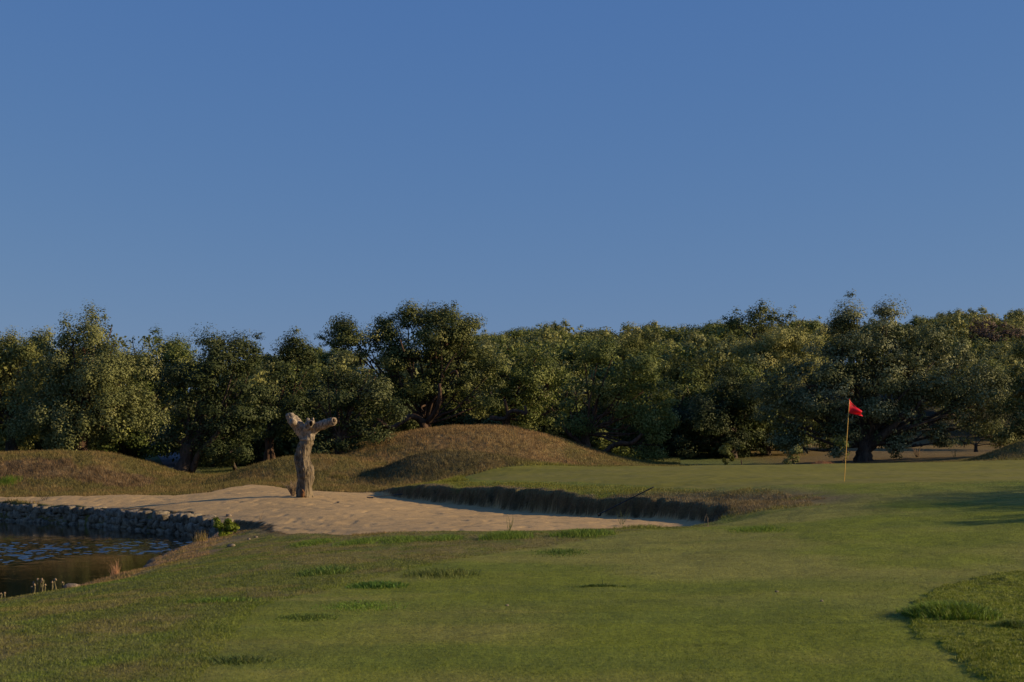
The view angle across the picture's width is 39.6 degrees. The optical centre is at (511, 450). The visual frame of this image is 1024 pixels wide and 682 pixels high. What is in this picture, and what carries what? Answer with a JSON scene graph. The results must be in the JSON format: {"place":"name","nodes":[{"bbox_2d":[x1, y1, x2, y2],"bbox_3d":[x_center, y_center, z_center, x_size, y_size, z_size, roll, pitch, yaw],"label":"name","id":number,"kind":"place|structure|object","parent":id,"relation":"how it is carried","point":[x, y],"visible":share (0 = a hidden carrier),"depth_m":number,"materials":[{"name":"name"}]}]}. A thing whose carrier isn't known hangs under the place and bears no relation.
{"place":"outdoors","nodes":[
{"label":"outdoors","id":0,"kind":"place"},
{"bbox_2d":[0,520,200,597],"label":"pond water","id":1,"kind":"structure","parent":0,"point":[31,552],"depth_m":38.19,"materials":[{"name":"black liquid"}]},
{"bbox_2d":[59,528,254,587],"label":"bank grass","id":2,"kind":"structure","parent":0,"point":[129,573],"depth_m":32.68,"materials":[{"name":"plant"}]},
{"bbox_2d":[150,441,199,473],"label":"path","id":3,"kind":"structure","parent":0,"point":[166,462],"depth_m":93.79,"materials":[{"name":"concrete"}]},
{"bbox_2d":[0,485,715,534],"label":"bunker sand","id":4,"kind":"structure","parent":0,"point":[319,512],"depth_m":43.34,"materials":[{"name":"beige sand"}]},
{"bbox_2d":[285,413,336,497],"bbox_3d":[-7.028,0.217,49.863,1.826,3.119,0.960,0,0,0],"label":"dead tree stump","id":5,"kind":"object","parent":4,"relation":"on","point":[307,431],"visible":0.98,"depth_m":49.77,"materials":[{"name":"brown wood"}]},
{"bbox_2d":[0,505,761,681],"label":"rough grass","id":6,"kind":"structure","parent":0,"point":[40,605],"depth_m":17.29,"materials":[{"name":"green plant"}]},
{"bbox_2d":[0,377,1023,681],"bbox_3d":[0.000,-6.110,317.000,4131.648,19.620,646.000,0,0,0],"label":"ground","id":7,"kind":"structure","parent":0,"point":[944,499],"depth_m":16.52,"materials":[{"name":"green plant"}]},
{"bbox_2d":[0,325,56,451],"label":"oak tree","id":8,"kind":"object","parent":7,"relation":"on","point":[14,352],"visible":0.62,"depth_m":78.61,"materials":[{"name":"green plant"}]},
{"bbox_2d":[3,302,170,450],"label":"oak tree","id":9,"kind":"object","parent":7,"relation":"on","point":[89,383],"visible":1,"depth_m":74.37,"materials":[{"name":"green plant"}]},
{"bbox_2d":[0,503,233,538],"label":"stone wall","id":10,"kind":"structure","parent":7,"relation":"on","point":[189,524],"depth_m":49.59,"materials":[{"name":"stone"}]},
{"bbox_2d":[95,374,174,460],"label":"oak tree","id":11,"kind":"object","parent":7,"relation":"on","point":[139,442],"visible":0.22,"depth_m":86.29,"materials":[{"name":"green plant"}]},
{"bbox_2d":[118,326,201,458],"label":"oak tree","id":12,"kind":"object","parent":7,"relation":"on","point":[174,351],"visible":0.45,"depth_m":87.58,"materials":[{"name":"green plant"}]},
{"bbox_2d":[149,403,228,461],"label":"oak tree","id":13,"kind":"object","parent":7,"relation":"on","point":[169,444],"visible":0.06,"depth_m":89.21,"materials":[{"name":"green plant"}]},
{"bbox_2d":[166,389,235,467],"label":"oak tree","id":14,"kind":"object","parent":7,"relation":"on","point":[204,464],"visible":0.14,"depth_m":86.65,"materials":[{"name":"green plant"}]},
{"bbox_2d":[177,595,261,603],"bbox_3d":[-3.342,1.701,16.240,0.983,0.090,0.721,0,0,0],"label":"grass tuft","id":15,"kind":"object","parent":7,"relation":"on","point":[219,599],"visible":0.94,"depth_m":16.18,"materials":[{"name":"plant"}]},
{"bbox_2d":[213,516,239,536],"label":"bright shrub","id":16,"kind":"object","parent":7,"relation":"on","point":[227,527],"visible":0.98,"depth_m":40.30,"materials":[{"name":"green plant"}]},
{"bbox_2d":[194,653,278,665],"bbox_3d":[-2.223,1.683,11.473,0.700,0.064,0.512,0,0,0],"label":"grass tuft","id":17,"kind":"object","parent":7,"relation":"on","point":[236,659],"visible":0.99,"depth_m":11.46,"materials":[{"name":"plant"}]},
{"bbox_2d":[212,357,296,395],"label":"oak tree","id":18,"kind":"object","parent":7,"relation":"on","point":[257,370],"visible":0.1,"depth_m":97.94,"materials":[{"name":"green plant"}]},
{"bbox_2d":[218,381,300,464],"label":"oak tree","id":19,"kind":"object","parent":7,"relation":"on","point":[260,451],"visible":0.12,"depth_m":87.56,"materials":[{"name":"green plant"}]},
{"bbox_2d":[259,386,345,456],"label":"oak tree","id":20,"kind":"object","parent":7,"relation":"on","point":[280,447],"visible":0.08,"depth_m":87.11,"materials":[{"name":"green plant"}]},
{"bbox_2d":[276,612,339,621],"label":"grass tuft","id":21,"kind":"object","parent":7,"relation":"on","point":[313,616],"visible":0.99,"depth_m":14.35,"materials":[{"name":"plant"}]},
{"bbox_2d":[282,537,339,548],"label":"grass tuft","id":22,"kind":"object","parent":7,"relation":"on","point":[318,541],"visible":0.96,"depth_m":28.85,"materials":[{"name":"plant"}]},
{"bbox_2d":[279,385,362,452],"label":"oak tree","id":23,"kind":"object","parent":7,"relation":"on","point":[334,415],"visible":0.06,"depth_m":87.05,"materials":[{"name":"green plant"}]},
{"bbox_2d":[294,564,358,576],"bbox_3d":[-2.613,1.680,20.000,0.897,0.143,1.232,0,0,0],"label":"grass tuft","id":24,"kind":"object","parent":7,"relation":"on","point":[323,569],"visible":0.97,"depth_m":19.88,"materials":[{"name":"plant"}]},
{"bbox_2d":[325,348,363,368],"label":"oak tree","id":25,"kind":"object","parent":7,"relation":"on","point":[349,357],"visible":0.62,"depth_m":202.36,"materials":[{"name":"green plant"}]},
{"bbox_2d":[315,356,388,393],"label":"oak tree","id":26,"kind":"object","parent":7,"relation":"on","point":[344,366],"visible":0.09,"depth_m":100.80,"materials":[{"name":"green plant"}]},
{"bbox_2d":[310,599,407,613],"bbox_3d":[-1.635,1.676,15.358,1.054,0.051,1.292,0,0,0],"label":"grass tuft","id":27,"kind":"object","parent":7,"relation":"on","point":[363,605],"visible":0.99,"depth_m":15.34,"materials":[{"name":"plant"}]},
{"bbox_2d":[331,535,391,546],"bbox_3d":[-2.958,1.780,27.999,1.262,0.194,1.782,0,0,0],"label":"grass tuft","id":28,"kind":"object","parent":7,"relation":"on","point":[374,539],"visible":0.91,"depth_m":27.95,"materials":[{"name":"plant"}]},
{"bbox_2d":[336,375,407,441],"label":"oak tree","id":29,"kind":"object","parent":7,"relation":"on","point":[390,423],"visible":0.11,"depth_m":86.53,"materials":[{"name":"green plant"}]},
{"bbox_2d":[346,580,408,588],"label":"grass tuft","id":30,"kind":"object","parent":7,"relation":"on","point":[375,584],"visible":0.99,"depth_m":17.51,"materials":[{"name":"plant"}]},
{"bbox_2d":[374,397,419,432],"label":"oak tree","id":31,"kind":"object","parent":7,"relation":"on","point":[412,424],"visible":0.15,"depth_m":87.35,"materials":[{"name":"green plant"}]},
{"bbox_2d":[379,534,429,544],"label":"grass tuft","id":32,"kind":"object","parent":7,"relation":"on","point":[397,539],"visible":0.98,"depth_m":27.59,"materials":[{"name":"plant"}]},
{"bbox_2d":[374,346,485,396],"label":"oak tree","id":33,"kind":"object","parent":7,"relation":"on","point":[405,374],"visible":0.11,"depth_m":96.09,"materials":[{"name":"green plant"}]},
{"bbox_2d":[400,566,480,578],"bbox_3d":[-0.965,1.621,19.089,1.168,0.133,1.232,0,0,0],"label":"grass tuft","id":34,"kind":"object","parent":7,"relation":"on","point":[448,572],"visible":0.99,"depth_m":18.97,"materials":[{"name":"plant"}]},
{"bbox_2d":[431,374,484,427],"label":"oak tree","id":35,"kind":"object","parent":7,"relation":"on","point":[448,407],"visible":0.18,"depth_m":93.09,"materials":[{"name":"green plant"}]},
{"bbox_2d":[443,387,498,425],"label":"oak tree","id":36,"kind":"object","parent":7,"relation":"on","point":[474,420],"visible":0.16,"depth_m":92.66,"materials":[{"name":"green plant"}]},
{"bbox_2d":[455,343,515,398],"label":"oak tree","id":37,"kind":"object","parent":7,"relation":"on","point":[500,359],"visible":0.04,"depth_m":106.90,"materials":[{"name":"green plant"}]},
{"bbox_2d":[475,529,533,540],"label":"grass tuft","id":38,"kind":"object","parent":7,"relation":"on","point":[507,534],"visible":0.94,"depth_m":26.61,"materials":[{"name":"plant"}]},
{"bbox_2d":[473,382,542,431],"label":"oak tree","id":39,"kind":"object","parent":7,"relation":"on","point":[492,421],"visible":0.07,"depth_m":89.11,"materials":[{"name":"green plant"}]},
{"bbox_2d":[512,326,561,350],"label":"oak tree","id":40,"kind":"object","parent":7,"relation":"on","point":[542,335],"visible":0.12,"depth_m":161.76,"materials":[{"name":"green plant"}]},
{"bbox_2d":[511,388,573,437],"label":"oak tree","id":41,"kind":"object","parent":7,"relation":"on","point":[547,430],"visible":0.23,"depth_m":86.30,"materials":[{"name":"green plant"}]},
{"bbox_2d":[516,325,572,341],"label":"oak tree","id":42,"kind":"object","parent":7,"relation":"on","point":[536,333],"visible":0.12,"depth_m":171.93,"materials":[{"name":"green plant"}]},
{"bbox_2d":[518,382,579,439],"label":"oak tree","id":43,"kind":"object","parent":7,"relation":"on","point":[554,412],"visible":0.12,"depth_m":88.24,"materials":[{"name":"green plant"}]},
{"bbox_2d":[527,318,575,337],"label":"oak tree","id":44,"kind":"object","parent":7,"relation":"on","point":[556,327],"visible":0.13,"depth_m":177.18,"materials":[{"name":"green plant"}]},
{"bbox_2d":[516,350,588,396],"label":"oak tree","id":45,"kind":"object","parent":7,"relation":"on","point":[564,365],"visible":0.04,"depth_m":107.58,"materials":[{"name":"green plant"}]},
{"bbox_2d":[531,548,589,556],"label":"grass tuft","id":46,"kind":"object","parent":7,"relation":"on","point":[562,550],"visible":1,"depth_m":22.89,"materials":[{"name":"plant"}]},
{"bbox_2d":[530,333,595,350],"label":"oak tree","id":47,"kind":"object","parent":7,"relation":"on","point":[570,338],"visible":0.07,"depth_m":150.88,"materials":[{"name":"green plant"}]},
{"bbox_2d":[531,337,602,383],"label":"oak tree","id":48,"kind":"object","parent":7,"relation":"on","point":[565,352],"visible":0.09,"depth_m":119.19,"materials":[{"name":"green plant"}]},
{"bbox_2d":[544,378,605,445],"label":"oak tree","id":49,"kind":"object","parent":7,"relation":"on","point":[580,394],"visible":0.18,"depth_m":88.37,"materials":[{"name":"green plant"}]},
{"bbox_2d":[547,527,617,538],"bbox_3d":[1.325,1.539,26.674,1.434,0.210,1.708,0,0,0],"label":"grass tuft","id":50,"kind":"object","parent":7,"relation":"on","point":[583,532],"visible":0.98,"depth_m":26.39,"materials":[{"name":"plant"}]},
{"bbox_2d":[576,396,639,452],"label":"oak tree","id":51,"kind":"object","parent":7,"relation":"on","point":[608,417],"visible":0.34,"depth_m":86.34,"materials":[{"name":"green plant"}]},
{"bbox_2d":[590,326,641,352],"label":"oak tree","id":52,"kind":"object","parent":7,"relation":"on","point":[603,333],"visible":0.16,"depth_m":162.06,"materials":[{"name":"green plant"}]},
{"bbox_2d":[585,349,678,445],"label":"oak tree","id":53,"kind":"object","parent":7,"relation":"on","point":[600,370],"visible":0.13,"depth_m":96.17,"materials":[{"name":"green plant"}]},
{"bbox_2d":[602,377,671,453],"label":"oak tree","id":54,"kind":"object","parent":7,"relation":"on","point":[645,395],"visible":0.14,"depth_m":87.19,"materials":[{"name":"green plant"}]},
{"bbox_2d":[603,332,675,445],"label":"oak tree","id":55,"kind":"object","parent":7,"relation":"on","point":[627,344],"visible":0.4,"depth_m":97.58,"materials":[{"name":"green plant"}]},
{"bbox_2d":[621,322,667,346],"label":"oak tree","id":56,"kind":"object","parent":7,"relation":"on","point":[651,337],"visible":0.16,"depth_m":163.78,"materials":[{"name":"green plant"}]},
{"bbox_2d":[618,392,683,452],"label":"oak tree","id":57,"kind":"object","parent":7,"relation":"on","point":[644,436],"visible":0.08,"depth_m":86.26,"materials":[{"name":"green plant"}]},
{"bbox_2d":[627,383,695,455],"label":"oak tree","id":58,"kind":"object","parent":7,"relation":"on","point":[671,452],"visible":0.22,"depth_m":86.81,"materials":[{"name":"green plant"}]},
{"bbox_2d":[640,324,688,342],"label":"oak tree","id":59,"kind":"object","parent":7,"relation":"on","point":[673,334],"visible":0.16,"depth_m":172.57,"materials":[{"name":"green plant"}]},
{"bbox_2d":[633,343,719,367],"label":"oak tree","id":60,"kind":"object","parent":7,"relation":"on","point":[666,355],"visible":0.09,"depth_m":114.36,"materials":[{"name":"green plant"}]},
{"bbox_2d":[661,360,720,453],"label":"oak tree","id":61,"kind":"object","parent":7,"relation":"on","point":[689,388],"visible":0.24,"depth_m":88.06,"materials":[{"name":"green plant"}]},
{"bbox_2d":[652,346,745,450],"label":"oak tree","id":62,"kind":"object","parent":7,"relation":"on","point":[675,372],"visible":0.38,"depth_m":91.56,"materials":[{"name":"green plant"}]},
{"bbox_2d":[677,319,737,341],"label":"oak tree","id":63,"kind":"object","parent":7,"relation":"on","point":[699,329],"visible":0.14,"depth_m":169.02,"materials":[{"name":"green plant"}]},
{"bbox_2d":[678,327,737,363],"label":"oak tree","id":64,"kind":"object","parent":7,"relation":"on","point":[702,340],"visible":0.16,"depth_m":137.31,"materials":[{"name":"green plant"}]},
{"bbox_2d":[666,364,781,458],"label":"oak tree","id":65,"kind":"object","parent":7,"relation":"on","point":[706,417],"visible":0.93,"depth_m":83.47,"materials":[{"name":"green plant"}]},
{"bbox_2d":[718,443,734,464],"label":"shrub","id":66,"kind":"object","parent":7,"relation":"on","point":[725,448],"visible":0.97,"depth_m":66.85,"materials":[{"name":"green plant"}]},
{"bbox_2d":[680,343,783,382],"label":"oak tree","id":67,"kind":"object","parent":7,"relation":"on","point":[724,352],"visible":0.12,"depth_m":96.64,"materials":[{"name":"green plant"}]},
{"bbox_2d":[702,319,766,341],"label":"oak tree","id":68,"kind":"object","parent":7,"relation":"on","point":[719,331],"visible":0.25,"depth_m":160.61,"materials":[{"name":"green plant"}]},
{"bbox_2d":[718,331,753,351],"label":"oak tree","id":69,"kind":"object","parent":7,"relation":"on","point":[733,338],"visible":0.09,"depth_m":151.30,"materials":[{"name":"green plant"}]},
{"bbox_2d":[700,355,782,454],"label":"oak tree","id":70,"kind":"object","parent":7,"relation":"on","point":[752,431],"visible":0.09,"depth_m":85.84,"materials":[{"name":"green plant"}]},
{"bbox_2d":[471,460,1023,488],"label":"putting green","id":71,"kind":"object","parent":7,"relation":"on","point":[710,476],"visible":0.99,"depth_m":46.99,"materials":[{"name":"green plant"}]},
{"bbox_2d":[725,525,786,533],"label":"grass tuft","id":72,"kind":"object","parent":7,"relation":"on","point":[763,528],"visible":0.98,"depth_m":25.41,"materials":[{"name":"plant"}]},
{"bbox_2d":[710,360,813,454],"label":"oak tree","id":73,"kind":"object","parent":7,"relation":"on","point":[768,448],"visible":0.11,"depth_m":85.53,"materials":[{"name":"green plant"}]},
{"bbox_2d":[720,298,804,365],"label":"oak tree","id":74,"kind":"object","parent":7,"relation":"on","point":[760,324],"visible":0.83,"depth_m":111.59,"materials":[{"name":"green plant"}]},
{"bbox_2d":[727,324,828,389],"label":"oak tree","id":75,"kind":"object","parent":7,"relation":"on","point":[780,345],"visible":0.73,"depth_m":97.21,"materials":[{"name":"green plant"}]},
{"bbox_2d":[782,446,802,463],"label":"shrub","id":76,"kind":"object","parent":7,"relation":"on","point":[797,451],"visible":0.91,"depth_m":67.86,"materials":[{"name":"green plant"}]},
{"bbox_2d":[780,318,820,335],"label":"oak tree","id":77,"kind":"object","parent":7,"relation":"on","point":[812,325],"visible":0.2,"depth_m":178.34,"materials":[{"name":"green plant"}]},
{"bbox_2d":[853,315,897,365],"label":"oak tree","id":78,"kind":"object","parent":7,"relation":"on","point":[870,327],"visible":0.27,"depth_m":195.31,"materials":[{"name":"green plant"}]},
{"bbox_2d":[746,288,1015,461],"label":"oak tree","id":79,"kind":"object","parent":7,"relation":"on","point":[892,371],"visible":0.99,"depth_m":74.68,"materials":[{"name":"green plant"}]},
{"bbox_2d":[896,315,935,340],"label":"oak tree","id":80,"kind":"object","parent":7,"relation":"on","point":[913,321],"visible":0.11,"depth_m":193.66,"materials":[{"name":"green plant"}]},
{"bbox_2d":[914,311,978,341],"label":"oak tree","id":81,"kind":"object","parent":7,"relation":"on","point":[955,327],"visible":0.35,"depth_m":148.12,"materials":[{"name":"green plant"}]},
{"bbox_2d":[915,333,983,363],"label":"oak tree","id":82,"kind":"object","parent":7,"relation":"on","point":[968,344],"visible":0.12,"depth_m":145.81,"materials":[{"name":"green plant"}]},
{"bbox_2d":[895,598,1006,620],"bbox_3d":[4.387,1.588,14.276,1.109,0.184,1.178,0,0,0],"label":"grass tuft","id":83,"kind":"object","parent":7,"relation":"on","point":[949,610],"visible":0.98,"depth_m":14.09,"materials":[{"name":"plant"}]},
{"bbox_2d":[921,339,990,414],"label":"oak tree","id":84,"kind":"object","parent":7,"relation":"on","point":[956,354],"visible":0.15,"depth_m":129.46,"materials":[{"name":"green plant"}]},
{"bbox_2d":[937,305,991,328],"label":"oak tree","id":85,"kind":"object","parent":7,"relation":"on","point":[966,316],"visible":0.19,"depth_m":176.74,"materials":[{"name":"green plant"}]},
{"bbox_2d":[931,359,1014,437],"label":"oak tree","id":86,"kind":"object","parent":7,"relation":"on","point":[994,367],"visible":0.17,"depth_m":113.93,"materials":[{"name":"green plant"}]},
{"bbox_2d":[950,417,1023,451],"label":"shrub","id":87,"kind":"object","parent":7,"relation":"on","point":[966,441],"visible":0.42,"depth_m":89.91,"materials":[{"name":"green plant"}]},
{"bbox_2d":[961,316,1023,347],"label":"oak tree","id":88,"kind":"object","parent":7,"relation":"on","point":[981,332],"visible":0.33,"depth_m":148.04,"materials":[{"name":"green plant"}]},
{"bbox_2d":[970,351,1023,428],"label":"oak tree","id":89,"kind":"object","parent":7,"relation":"on","point":[1006,362],"visible":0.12,"depth_m":117.64,"materials":[{"name":"green plant"}]},
{"bbox_2d":[975,336,1019,362],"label":"oak tree","id":90,"kind":"object","parent":7,"relation":"on","point":[996,352],"visible":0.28,"depth_m":137.42,"materials":[{"name":"green plant"}]},
{"bbox_2d":[985,314,1023,332],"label":"oak tree","id":91,"kind":"object","parent":7,"relation":"on","point":[996,320],"visible":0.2,"depth_m":180.13,"materials":[{"name":"green plant"}]},
{"bbox_2d":[989,335,1023,442],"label":"oak tree","id":92,"kind":"object","parent":7,"relation":"on","point":[1017,352],"visible":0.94,"depth_m":73.02,"materials":[{"name":"green plant"}]},
{"bbox_2d":[994,617,1023,628],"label":"grass tuft","id":93,"kind":"object","parent":7,"relation":"on","point":[1012,623],"visible":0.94,"depth_m":13.32,"materials":[{"name":"plant"}]},
{"bbox_2d":[1000,308,1023,328],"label":"oak tree","id":94,"kind":"object","parent":7,"relation":"on","point":[1017,315],"visible":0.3,"depth_m":192.62,"materials":[{"name":"green plant"}]},
{"bbox_2d":[1001,360,1023,405],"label":"oak tree","id":95,"kind":"object","parent":7,"relation":"on","point":[1019,392],"visible":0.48,"depth_m":107.95,"materials":[{"name":"green plant"}]},
{"bbox_2d":[0,423,1023,518],"bbox_3d":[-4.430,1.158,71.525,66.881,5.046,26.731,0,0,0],"label":"hill","id":96,"kind":"structure","parent":0,"point":[398,453],"depth_m":63.91,"materials":[{"name":"plant"}]},
{"bbox_2d":[149,322,279,472],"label":"oak tree","id":97,"kind":"object","parent":96,"relation":"on","point":[197,441],"visible":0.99,"depth_m":69.69,"materials":[{"name":"green plant"}]},
{"bbox_2d":[241,326,334,461],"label":"oak tree","id":98,"kind":"object","parent":96,"relation":"on","point":[292,398],"visible":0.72,"depth_m":76.77,"materials":[{"name":"green plant"}]},
{"bbox_2d":[292,360,413,454],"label":"oak tree","id":99,"kind":"object","parent":96,"relation":"on","point":[338,444],"visible":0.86,"depth_m":72.83,"materials":[{"name":"green plant"}]},
{"bbox_2d":[314,299,509,429],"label":"oak tree","id":100,"kind":"object","parent":96,"relation":"on","point":[431,332],"visible":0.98,"depth_m":79.66,"materials":[{"name":"green plant"}]},
{"bbox_2d":[480,335,581,430],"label":"oak tree","id":101,"kind":"object","parent":96,"relation":"on","point":[510,407],"visible":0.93,"depth_m":82.53,"materials":[{"name":"green plant"}]},
{"bbox_2d":[590,429,639,459],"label":"shrub","id":102,"kind":"object","parent":96,"relation":"on","point":[603,445],"visible":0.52,"depth_m":79.82,"materials":[{"name":"plant"}]},
{"bbox_2d":[553,334,681,461],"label":"oak tree","id":103,"kind":"object","parent":96,"relation":"on","point":[613,391],"visible":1,"depth_m":76.64,"materials":[{"name":"green plant"}]},
{"bbox_2d":[0,0,1023,388],"label":"sky","id":104,"kind":"structure","parent":0,"point":[269,167],"materials":[{"name":"blue"}]},
{"bbox_2d":[351,481,825,535],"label":"dry grass","id":105,"kind":"structure","parent":0,"point":[758,502],"depth_m":37.20,"materials":[{"name":"plant"}]},
{"bbox_2d":[602,439,1023,466],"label":"meadow grass","id":106,"kind":"structure","parent":0,"point":[988,454],"depth_m":65.14,"materials":[{"name":"plant"}]},
{"bbox_2d":[904,570,1023,681],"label":"rough grass","id":107,"kind":"structure","parent":0,"point":[991,653],"depth_m":13.13,"materials":[{"name":"plant"}]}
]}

